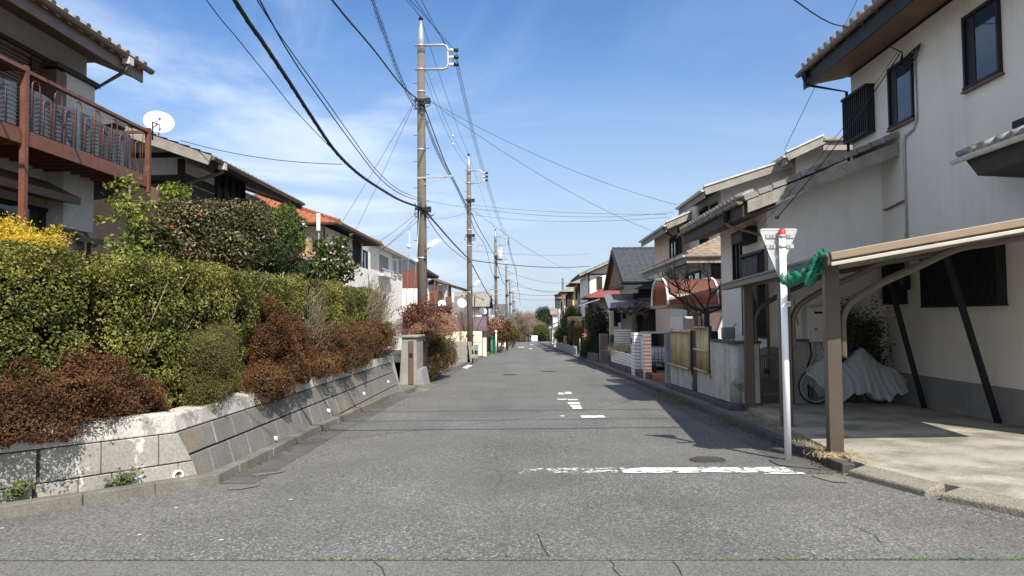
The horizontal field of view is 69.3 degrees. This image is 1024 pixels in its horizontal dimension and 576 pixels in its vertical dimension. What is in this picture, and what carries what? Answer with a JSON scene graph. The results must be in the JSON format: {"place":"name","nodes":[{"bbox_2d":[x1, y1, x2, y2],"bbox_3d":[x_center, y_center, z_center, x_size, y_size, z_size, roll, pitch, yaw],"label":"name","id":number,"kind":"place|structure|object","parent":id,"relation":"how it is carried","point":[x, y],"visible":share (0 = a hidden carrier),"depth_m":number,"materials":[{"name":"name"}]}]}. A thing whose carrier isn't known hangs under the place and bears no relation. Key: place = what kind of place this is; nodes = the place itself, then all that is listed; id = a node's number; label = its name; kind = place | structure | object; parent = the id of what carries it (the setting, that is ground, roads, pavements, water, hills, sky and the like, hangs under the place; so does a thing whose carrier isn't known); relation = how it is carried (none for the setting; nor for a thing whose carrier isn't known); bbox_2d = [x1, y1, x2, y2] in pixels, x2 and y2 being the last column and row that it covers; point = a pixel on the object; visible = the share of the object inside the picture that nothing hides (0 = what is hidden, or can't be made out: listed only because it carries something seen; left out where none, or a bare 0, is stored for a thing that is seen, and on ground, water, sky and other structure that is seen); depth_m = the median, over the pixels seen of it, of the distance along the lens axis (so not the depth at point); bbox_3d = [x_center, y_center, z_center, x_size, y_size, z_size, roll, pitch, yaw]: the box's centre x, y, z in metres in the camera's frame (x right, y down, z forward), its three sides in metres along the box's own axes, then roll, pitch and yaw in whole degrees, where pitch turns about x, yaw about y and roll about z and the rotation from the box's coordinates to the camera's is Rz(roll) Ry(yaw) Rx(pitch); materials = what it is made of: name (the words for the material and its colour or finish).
{"place":"outdoors","nodes":[
{"label":"outdoors","id":0,"kind":"place"},
{"bbox_2d":[81,383,249,417],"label":"garden terrace","id":1,"kind":"structure","parent":0,"point":[174,405],"depth_m":10.04,"materials":[{"name":"soil"}]},
{"bbox_2d":[0,211,89,276],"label":"golden cypress","id":2,"kind":"object","parent":1,"relation":"on","point":[13,230],"visible":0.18,"depth_m":9.27,"materials":[{"name":"yellow plant"}]},
{"bbox_2d":[0,0,154,278],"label":"house","id":3,"kind":"structure","parent":1,"relation":"on","point":[59,128],"depth_m":12.09,"materials":[{"name":"grey paint"}]},
{"bbox_2d":[0,198,52,248],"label":"window","id":4,"kind":"structure","parent":3,"relation":"in","point":[37,214],"depth_m":12.06,"materials":[{"name":"black glass"}]},
{"bbox_2d":[143,111,173,139],"bbox_3d":[-6.686,-3.072,14.036,0.404,0.628,0.448,-1,-3,20],"label":"satellite dish","id":5,"kind":"object","parent":3,"relation":"attached to","point":[158,122],"visible":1,"depth_m":14.07,"materials":[{"name":"white paint"}]},
{"bbox_2d":[0,336,173,449],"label":"azalea shrub","id":6,"kind":"object","parent":1,"relation":"on","point":[87,385],"visible":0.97,"depth_m":7.04,"materials":[{"name":"orange plant"}]},
{"bbox_2d":[91,170,158,278],"bbox_3d":[-6.067,-0.111,11.594,0.952,3.560,0.972,-1,-2,1],"label":"citrus sapling","id":7,"kind":"object","parent":1,"relation":"on","point":[130,238],"visible":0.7,"depth_m":11.62,"materials":[{"name":"green plant"}]},
{"bbox_2d":[156,181,193,207],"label":"light shrub","id":8,"kind":"object","parent":1,"relation":"on","point":[169,191],"visible":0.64,"depth_m":14.33,"materials":[{"name":"green plant"}]},
{"bbox_2d":[0,238,381,412],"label":"hedge","id":9,"kind":"object","parent":1,"relation":"on","point":[141,321],"visible":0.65,"depth_m":8.27,"materials":[{"name":"green plant"}]},
{"bbox_2d":[84,125,304,289],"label":"timber house","id":10,"kind":"structure","parent":1,"relation":"on","point":[207,175],"depth_m":17.27,"materials":[{"name":"brown wood"}]},
{"bbox_2d":[215,170,245,289],"bbox_3d":[-7.558,-0.800,19.936,0.090,4.591,1.922,-1,-2,1],"label":"window","id":11,"kind":"structure","parent":10,"relation":"in","point":[227,183],"depth_m":19.97,"materials":[{"name":"black glass"}]},
{"bbox_2d":[133,195,283,282],"bbox_3d":[-5.455,0.007,13.391,2.555,3.479,2.237,0,-3,-20],"label":"camellia shrub","id":12,"kind":"object","parent":1,"relation":"on","point":[229,234],"visible":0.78,"depth_m":12.85,"materials":[{"name":"green plant"}]},
{"bbox_2d":[175,316,248,413],"bbox_3d":[-3.722,0.995,9.178,0.768,1.298,1.445,-1,-2,1],"label":"conifer shrub","id":13,"kind":"object","parent":1,"relation":"on","point":[213,363],"visible":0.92,"depth_m":8.81,"materials":[{"name":"green plant"}]},
{"bbox_2d":[232,357,298,406],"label":"azalea shrub","id":14,"kind":"object","parent":1,"relation":"on","point":[260,380],"visible":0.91,"depth_m":10.25,"materials":[{"name":"brown plant"}]},
{"bbox_2d":[239,294,317,396],"bbox_3d":[-3.602,0.866,11.270,1.022,1.582,2.519,-1,-2,1],"label":"azalea shrub","id":15,"kind":"object","parent":1,"relation":"on","point":[284,339],"visible":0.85,"depth_m":11.10,"materials":[{"name":"orange plant"}]},
{"bbox_2d":[248,201,310,276],"bbox_3d":[-5.479,-0.103,16.650,1.898,3.959,1.654,1,-3,-28],"label":"camellia shrub","id":16,"kind":"object","parent":1,"relation":"on","point":[290,228],"visible":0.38,"depth_m":16.54,"materials":[{"name":"green plant"}]},
{"bbox_2d":[252,238,311,278],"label":"dark shrub","id":17,"kind":"object","parent":1,"relation":"on","point":[287,261],"visible":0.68,"depth_m":14.50,"materials":[{"name":"green plant"}]},
{"bbox_2d":[298,268,339,358],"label":"twiggy shrub","id":18,"kind":"object","parent":1,"relation":"on","point":[314,325],"visible":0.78,"depth_m":13.31,"materials":[{"name":"brown plant"}]},
{"bbox_2d":[291,232,363,285],"bbox_3d":[-5.144,0.239,20.587,2.171,3.598,1.508,2,-3,-42],"label":"flowering bush","id":19,"kind":"object","parent":1,"relation":"on","point":[331,261],"visible":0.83,"depth_m":20.38,"materials":[{"name":"green plant"}]},
{"bbox_2d":[310,316,385,379],"bbox_3d":[-3.387,1.182,15.229,1.034,1.273,5.130,-1,-2,1],"label":"azalea shrub","id":20,"kind":"object","parent":1,"relation":"on","point":[351,346],"visible":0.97,"depth_m":14.51,"materials":[{"name":"brown plant"}]},
{"bbox_2d":[358,261,402,356],"bbox_3d":[-3.478,0.541,19.460,1.250,2.702,3.507,0,-2,-9],"label":"twiggy shrub","id":21,"kind":"object","parent":1,"relation":"on","point":[382,305],"visible":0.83,"depth_m":19.24,"materials":[{"name":"brown plant"}]},
{"bbox_2d":[369,317,399,359],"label":"azalea shrub","id":22,"kind":"object","parent":1,"relation":"on","point":[388,338],"visible":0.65,"depth_m":18.73,"materials":[{"name":"brown plant"}]},
{"bbox_2d":[392,350,400,380],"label":"garden terrace","id":23,"kind":"structure","parent":0,"point":[396,352],"depth_m":24.29,"materials":[{"name":"concrete"}]},
{"bbox_2d":[253,194,383,288],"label":"orange roof house","id":24,"kind":"structure","parent":23,"relation":"on","point":[330,225],"depth_m":30.78,"materials":[{"name":"ceramic"}]},
{"bbox_2d":[55,0,871,318],"label":"sky","id":25,"kind":"structure","parent":0,"point":[663,100],"materials":[{"name":"blue"}]},
{"bbox_2d":[451,291,492,348],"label":"grey tile house","id":26,"kind":"structure","parent":0,"point":[482,299],"depth_m":91.67,"materials":[{"name":"white paint"}]},
{"bbox_2d":[0,342,1023,559],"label":"road","id":27,"kind":"structure","parent":0,"point":[434,474],"depth_m":6.71,"materials":[{"name":"asphalt"}]},
{"bbox_2d":[491,327,509,351],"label":"kerbside bush","id":28,"kind":"object","parent":27,"relation":"on","point":[503,336],"visible":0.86,"depth_m":70.68,"materials":[{"name":"brown plant"}]},
{"bbox_2d":[10,557,1022,561],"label":"seam moss","id":29,"kind":"object","parent":27,"relation":"on","point":[927,558],"visible":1,"depth_m":4.96,"materials":[{"name":"green plant"}]},
{"bbox_2d":[220,342,837,483],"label":"gutter strips","id":30,"kind":"object","parent":27,"relation":"on","point":[277,462],"visible":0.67,"depth_m":11.27,"materials":[{"name":"concrete"}]},
{"bbox_2d":[232,373,842,476],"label":"fallen leaves","id":31,"kind":"object","parent":27,"relation":"on","point":[622,381],"visible":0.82,"depth_m":10.66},
{"bbox_2d":[227,471,848,489],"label":"cement patches","id":32,"kind":"object","parent":27,"relation":"on","point":[832,478],"visible":1,"depth_m":7.66,"materials":[{"name":"concrete"}]},
{"bbox_2d":[539,342,854,472],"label":"kerb","id":33,"kind":"structure","parent":27,"relation":"on","point":[837,464],"depth_m":11.19,"materials":[{"name":"concrete"}]},
{"bbox_2d":[690,456,725,462],"bbox_3d":[2.349,2.059,8.896,0.420,0.016,0.420,-1,-2,1],"label":"manhole cover","id":34,"kind":"object","parent":27,"relation":"on","point":[705,459],"visible":1,"depth_m":8.88,"materials":[{"name":"metal"}]},
{"bbox_2d":[621,467,804,473],"bbox_3d":[2.185,2.015,8.172,1.930,0.012,0.472,-1,-2,1],"label":"stop line","id":35,"kind":"object","parent":27,"relation":"on","point":[717,469],"visible":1,"depth_m":8.22,"materials":[{"name":"white paint"}]},
{"bbox_2d":[770,457,819,468],"bbox_3d":[3.262,2.029,8.609,0.433,0.022,0.874,-1,-2,1],"label":"pole footing","id":36,"kind":"object","parent":27,"relation":"on","point":[796,462],"visible":1,"depth_m":8.62,"materials":[{"name":"concrete"}]},
{"bbox_2d":[760,229,796,459],"bbox_3d":[3.242,0.660,8.879,0.453,2.768,0.116,-1,-2,1],"label":"sign pole","id":37,"kind":"object","parent":36,"relation":"on","point":[778,244],"visible":1,"depth_m":8.87,"materials":[{"name":"white metal"}]},
{"bbox_2d":[848,465,1023,516],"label":"driveway ramp","id":38,"kind":"structure","parent":27,"relation":"on","point":[960,495],"depth_m":6.82,"materials":[{"name":"concrete"}]},
{"bbox_2d":[0,560,1023,575],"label":"cross road","id":39,"kind":"structure","parent":0,"point":[542,568],"depth_m":4.83,"materials":[{"name":"asphalt"}]},
{"bbox_2d":[0,559,1023,560],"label":"asphalt seam","id":40,"kind":"object","parent":39,"relation":"on","point":[837,559],"visible":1,"depth_m":4.92,"materials":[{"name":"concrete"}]},
{"bbox_2d":[489,320,541,341],"bbox_3d":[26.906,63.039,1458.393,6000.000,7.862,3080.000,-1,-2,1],"label":"ground","id":41,"kind":"structure","parent":0,"point":[530,340],"depth_m":245.93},
{"bbox_2d":[0,352,400,502],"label":"retaining wall","id":42,"kind":"structure","parent":41,"relation":"on","point":[185,440],"depth_m":7.88,"materials":[{"name":"concrete"}]},
{"bbox_2d":[0,477,42,500],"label":"weed plant","id":43,"kind":"object","parent":42,"relation":"attached to","point":[19,491],"visible":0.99,"depth_m":6.65,"materials":[{"name":"green plant"}]},
{"bbox_2d":[103,463,146,485],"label":"weed plant","id":44,"kind":"object","parent":42,"relation":"attached to","point":[127,479],"visible":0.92,"depth_m":7.31,"materials":[{"name":"green plant"}]},
{"bbox_2d":[0,343,511,518],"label":"kerb","id":45,"kind":"structure","parent":41,"relation":"on","point":[85,498],"depth_m":7.45,"materials":[{"name":"concrete"}]},
{"bbox_2d":[413,17,458,369],"bbox_3d":[-2.564,-3.036,25.037,1.562,12.633,0.682,-1,-2,1],"label":"utility pole","id":46,"kind":"object","parent":41,"relation":"on","point":[423,245],"visible":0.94,"depth_m":25.11,"materials":[{"name":"concrete"}]},
{"bbox_2d":[232,0,421,208],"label":"cable bundle","id":47,"kind":"object","parent":46,"relation":"attached to","point":[264,45],"visible":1,"depth_m":11.86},
{"bbox_2d":[257,0,421,199],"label":"telephone wire","id":48,"kind":"object","parent":46,"relation":"attached to","point":[326,100],"visible":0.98,"depth_m":13.13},
{"bbox_2d":[259,0,421,201],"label":"telephone wire","id":49,"kind":"object","parent":46,"relation":"attached to","point":[319,97],"visible":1,"depth_m":12.43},
{"bbox_2d":[331,0,421,102],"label":"supply cable","id":50,"kind":"object","parent":46,"relation":"attached to","point":[351,23],"visible":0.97,"depth_m":16.80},
{"bbox_2d":[371,0,469,214],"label":"ringed cable","id":51,"kind":"object","parent":46,"relation":"attached to","point":[430,133],"visible":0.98,"depth_m":22.46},
{"bbox_2d":[428,332,458,380],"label":"evergreen bush","id":52,"kind":"object","parent":41,"relation":"on","point":[442,353],"visible":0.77,"depth_m":25.99,"materials":[{"name":"green plant"}]},
{"bbox_2d":[465,153,487,362],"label":"utility pole","id":53,"kind":"object","parent":41,"relation":"on","point":[469,234],"visible":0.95,"depth_m":44.03,"materials":[{"name":"concrete"}]},
{"bbox_2d":[490,229,508,351],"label":"utility pole","id":54,"kind":"object","parent":41,"relation":"on","point":[498,254],"visible":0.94,"depth_m":74.98,"materials":[{"name":"concrete"}]},
{"bbox_2d":[511,310,537,341],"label":"bare tree","id":55,"kind":"object","parent":41,"relation":"on","point":[526,319],"visible":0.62,"depth_m":229.38,"materials":[{"name":"brown plant"}]},
{"bbox_2d":[400,342,846,460],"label":"plot ground","id":56,"kind":"structure","parent":0,"point":[746,417],"depth_m":15.36,"materials":[{"name":"concrete"}]},
{"bbox_2d":[362,238,410,349],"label":"white box house","id":57,"kind":"structure","parent":56,"relation":"on","point":[391,257],"depth_m":43.46,"materials":[{"name":"paint"}]},
{"bbox_2d":[399,334,429,384],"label":"gate pillar","id":58,"kind":"structure","parent":56,"relation":"on","point":[413,371],"depth_m":22.30,"materials":[{"name":"concrete"}]},
{"bbox_2d":[402,259,438,324],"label":"blue tile house","id":59,"kind":"structure","parent":56,"relation":"on","point":[409,291],"depth_m":50.55,"materials":[{"name":"red paint"}]},
{"bbox_2d":[393,354,448,379],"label":"retaining wall","id":60,"kind":"structure","parent":56,"relation":"on","point":[397,358],"depth_m":24.30,"materials":[{"name":"concrete"}]},
{"bbox_2d":[395,293,453,345],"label":"nandina bush","id":61,"kind":"object","parent":60,"relation":"on","point":[421,309],"visible":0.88,"depth_m":24.01,"materials":[{"name":"red plant"}]},
{"bbox_2d":[393,309,462,344],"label":"twiggy bush","id":62,"kind":"object","parent":60,"relation":"on","point":[434,330],"visible":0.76,"depth_m":24.41,"materials":[{"name":"brown plant"}]},
{"bbox_2d":[428,279,466,316],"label":"terrace house","id":63,"kind":"structure","parent":56,"relation":"on","point":[437,291],"depth_m":71.27,"materials":[{"name":"white paint"}]},
{"bbox_2d":[436,316,488,337],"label":"vaulted carport","id":64,"kind":"object","parent":56,"relation":"on","point":[478,325],"visible":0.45,"depth_m":63.64,"materials":[{"name":"pink"}]},
{"bbox_2d":[452,342,477,361],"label":"block wall","id":65,"kind":"structure","parent":56,"relation":"on","point":[462,351],"depth_m":42.94,"materials":[{"name":"concrete"}]},
{"bbox_2d":[558,287,573,308],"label":"dark timber house","id":66,"kind":"structure","parent":56,"relation":"on","point":[569,295],"depth_m":100.61,"materials":[{"name":"paint"}]},
{"bbox_2d":[560,304,581,344],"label":"evergreen tree","id":67,"kind":"object","parent":56,"relation":"on","point":[571,311],"visible":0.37,"depth_m":77.49,"materials":[{"name":"green plant"}]},
{"bbox_2d":[565,278,581,313],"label":"ochre house","id":68,"kind":"structure","parent":56,"relation":"on","point":[575,284],"depth_m":85.24,"materials":[{"name":"paint"}]},
{"bbox_2d":[566,316,585,352],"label":"clipped hedge","id":69,"kind":"object","parent":56,"relation":"on","point":[575,327],"visible":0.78,"depth_m":60.13,"materials":[{"name":"brown plant"}]},
{"bbox_2d":[576,335,594,358],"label":"dark shrub","id":70,"kind":"object","parent":56,"relation":"on","point":[585,348],"visible":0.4,"depth_m":45.50,"materials":[{"name":"green plant"}]},
{"bbox_2d":[570,260,619,333],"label":"white gable house","id":71,"kind":"structure","parent":56,"relation":"on","point":[592,281],"depth_m":68.72,"materials":[{"name":"paint"}]},
{"bbox_2d":[584,302,609,353],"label":"evergreen tree","id":72,"kind":"object","parent":56,"relation":"on","point":[597,322],"visible":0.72,"depth_m":43.45,"materials":[{"name":"green plant"}]},
{"bbox_2d":[599,334,613,363],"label":"mauve gate pillar","id":73,"kind":"structure","parent":56,"relation":"on","point":[605,340],"depth_m":37.82,"materials":[{"name":"grey concrete"}]},
{"bbox_2d":[609,329,653,378],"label":"tiled wall","id":74,"kind":"structure","parent":56,"relation":"on","point":[627,362],"depth_m":28.49,"materials":[{"name":"white tile"}]},
{"bbox_2d":[615,299,650,331],"bbox_3d":[5.533,2.088,33.756,1.615,3.214,1.085,0,-2,-14],"label":"bare tree","id":75,"kind":"object","parent":56,"relation":"on","point":[634,313],"visible":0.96,"depth_m":33.75,"materials":[{"name":"brown plant"}]},
{"bbox_2d":[642,334,651,378],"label":"pink tiled pillar","id":76,"kind":"structure","parent":56,"relation":"on","point":[647,363],"depth_m":23.96,"materials":[{"name":"tile"}]},
{"bbox_2d":[641,331,669,362],"bbox_3d":[6.144,2.599,31.391,1.840,1.496,3.483,-1,-2,1],"label":"gate","id":77,"kind":"object","parent":56,"relation":"on","point":[657,339],"visible":0.12,"depth_m":30.68,"materials":[{"name":"silver metal"}]},
{"bbox_2d":[638,210,691,366],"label":"peach house","id":78,"kind":"structure","parent":56,"relation":"on","point":[668,241],"depth_m":31.41,"materials":[{"name":"paint"}]},
{"bbox_2d":[664,334,670,382],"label":"grey pillar","id":79,"kind":"structure","parent":56,"relation":"on","point":[667,357],"depth_m":20.32,"materials":[{"name":"concrete"}]},
{"bbox_2d":[644,255,721,326],"bbox_3d":[5.126,0.911,19.394,2.892,3.650,2.812,-2,-3,34],"label":"bare tree","id":80,"kind":"object","parent":56,"relation":"on","point":[706,312],"visible":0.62,"depth_m":19.49,"materials":[{"name":"brown plant"}]},
{"bbox_2d":[650,277,721,330],"bbox_3d":[5.800,1.314,22.358,2.765,3.269,2.829,-1,-2,1],"label":"barrel canopy","id":81,"kind":"object","parent":56,"relation":"on","point":[661,298],"visible":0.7,"depth_m":21.31,"materials":[{"name":"brown"}]},
{"bbox_2d":[665,339,762,410],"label":"garden wall","id":82,"kind":"structure","parent":56,"relation":"on","point":[722,385],"depth_m":14.52,"materials":[{"name":"concrete"}]},
{"bbox_2d":[667,329,692,374],"bbox_3d":[4.186,1.557,18.528,0.151,1.040,2.420,-1,-2,1],"label":"bamboo screen","id":83,"kind":"object","parent":82,"relation":"on","point":[681,353],"visible":1,"depth_m":18.19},
{"bbox_2d":[693,325,711,373],"bbox_3d":[4.141,1.370,16.144,0.151,1.100,1.160,-1,-2,1],"label":"bamboo screen","id":84,"kind":"object","parent":82,"relation":"attached to","point":[702,348],"visible":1,"depth_m":15.93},
{"bbox_2d":[692,331,717,392],"bbox_3d":[4.447,1.792,17.022,0.480,1.598,0.480,-1,-2,1],"label":"dark gate post","id":85,"kind":"object","parent":82,"relation":"attached to","point":[714,334],"visible":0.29,"depth_m":17.06,"materials":[{"name":"brown metal"}]},
{"bbox_2d":[639,134,852,338],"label":"stepped gable house","id":86,"kind":"structure","parent":56,"relation":"on","point":[788,163],"depth_m":24.00,"materials":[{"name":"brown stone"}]},
{"bbox_2d":[735,411,864,459],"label":"dry grass","id":87,"kind":"structure","parent":56,"relation":"on","point":[808,444],"depth_m":9.42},
{"bbox_2d":[809,445,876,462],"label":"dry litter","id":88,"kind":"object","parent":56,"relation":"on","point":[835,455],"visible":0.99,"depth_m":8.39,"materials":[{"name":"beige plant"}]},
{"bbox_2d":[678,0,1023,426],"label":"corner house","id":89,"kind":"structure","parent":56,"relation":"on","point":[934,135],"depth_m":13.10,"materials":[{"name":"beige paint"}]},
{"bbox_2d":[732,245,741,280],"bbox_3d":[5.069,-0.648,16.725,0.070,1.160,0.650,-1,-2,1],"label":"window","id":90,"kind":"structure","parent":89,"relation":"in","point":[736,250],"depth_m":16.72,"materials":[{"name":"glass"}]},
{"bbox_2d":[739,249,766,336],"bbox_3d":[5.052,0.135,15.542,0.080,1.760,1.610,-1,-2,1],"label":"shuttered window","id":91,"kind":"structure","parent":89,"relation":"in","point":[752,263],"depth_m":15.21,"materials":[{"name":"grey metal"}]},
{"bbox_2d":[790,294,823,396],"bbox_3d":[5.874,1.123,14.478,0.720,2.020,0.264,-1,-2,1],"label":"water heater","id":92,"kind":"object","parent":89,"relation":"attached to","point":[812,324],"visible":0.67,"depth_m":14.38,"materials":[{"name":"grey metal"}]},
{"bbox_2d":[887,53,914,129],"bbox_3d":[7.270,-3.655,13.879,0.080,1.190,0.900,-1,-2,1],"label":"window","id":93,"kind":"structure","parent":89,"relation":"in","point":[905,79],"depth_m":13.81,"materials":[{"name":"brown metal"}]},
{"bbox_2d":[899,265,916,291],"bbox_3d":[7.264,-0.177,13.637,0.159,0.480,0.340,-1,-2,1],"label":"electric meter","id":94,"kind":"object","parent":89,"relation":"attached to","point":[908,283],"visible":0.74,"depth_m":13.59,"materials":[{"name":"grey metal"}]},
{"bbox_2d":[961,0,1002,91],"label":"window","id":95,"kind":"structure","parent":89,"relation":"in","point":[987,16],"depth_m":11.34,"materials":[{"name":"glass"}]},
{"bbox_2d":[603,247,655,363],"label":"blue roof house","id":96,"kind":"structure","parent":0,"point":[625,279],"depth_m":38.78,"materials":[{"name":"grey tile"}]},
{"bbox_2d":[792,339,808,403],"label":"gate pillar","id":97,"kind":"structure","parent":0,"point":[799,358],"depth_m":14.09,"materials":[{"name":"concrete"}]},
{"bbox_2d":[759,344,779,402],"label":"slatted gate","id":98,"kind":"structure","parent":97,"relation":"attached to","point":[769,356],"depth_m":14.06,"materials":[{"name":"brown metal"}]},
{"bbox_2d":[746,400,1023,498],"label":"driveway","id":99,"kind":"structure","parent":0,"point":[950,451],"depth_m":9.44,"materials":[{"name":"concrete"}]},
{"bbox_2d":[798,348,888,403],"bbox_3d":[6.289,1.642,13.881,1.868,1.052,0.547,-1,-2,1],"label":"bicycle","id":100,"kind":"object","parent":99,"relation":"on","point":[823,400],"visible":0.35,"depth_m":13.88,"materials":[{"name":"black rubber"}]},
{"bbox_2d":[800,347,908,401],"bbox_3d":[6.358,1.598,13.842,1.840,0.989,0.722,-1,-2,1],"label":"plastic cover","id":101,"kind":"object","parent":100,"relation":"on","point":[863,371],"visible":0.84,"depth_m":13.64,"materials":[{"name":"white"}]},
{"bbox_2d":[840,293,896,402],"bbox_3d":[6.702,1.123,14.139,1.180,2.131,1.010,-2,-3,24],"label":"nandina bush","id":102,"kind":"object","parent":99,"relation":"on","point":[857,341],"visible":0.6,"depth_m":14.08,"materials":[{"name":"green plant"}]},
{"bbox_2d":[720,218,1023,453],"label":"carport","id":103,"kind":"object","parent":99,"relation":"on","point":[934,248],"visible":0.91,"depth_m":8.68,"materials":[{"name":"brown metal"}]},
{"bbox_2d":[779,231,941,287],"bbox_3d":[3.684,-0.279,8.514,1.014,0.604,1.943,1,-3,-32],"label":"garden net","id":104,"kind":"object","parent":103,"relation":"hanging from","point":[813,269],"visible":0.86,"depth_m":8.33,"materials":[{"name":"teal"}]},
{"bbox_3d":[4.994,-1.326,13.966,0.100,0.070,0.060,-1,-2,1],"label":"wire anchor","id":105,"kind":"object","parent":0,"visible":0},
{"bbox_2d":[778,52,900,216],"bbox_3d":[6.095,-2.851,13.833,2.286,3.028,0.018,-1,-2,9],"label":"service wire","id":106,"kind":"object","parent":105,"relation":"attached to","point":[842,136],"visible":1,"depth_m":13.81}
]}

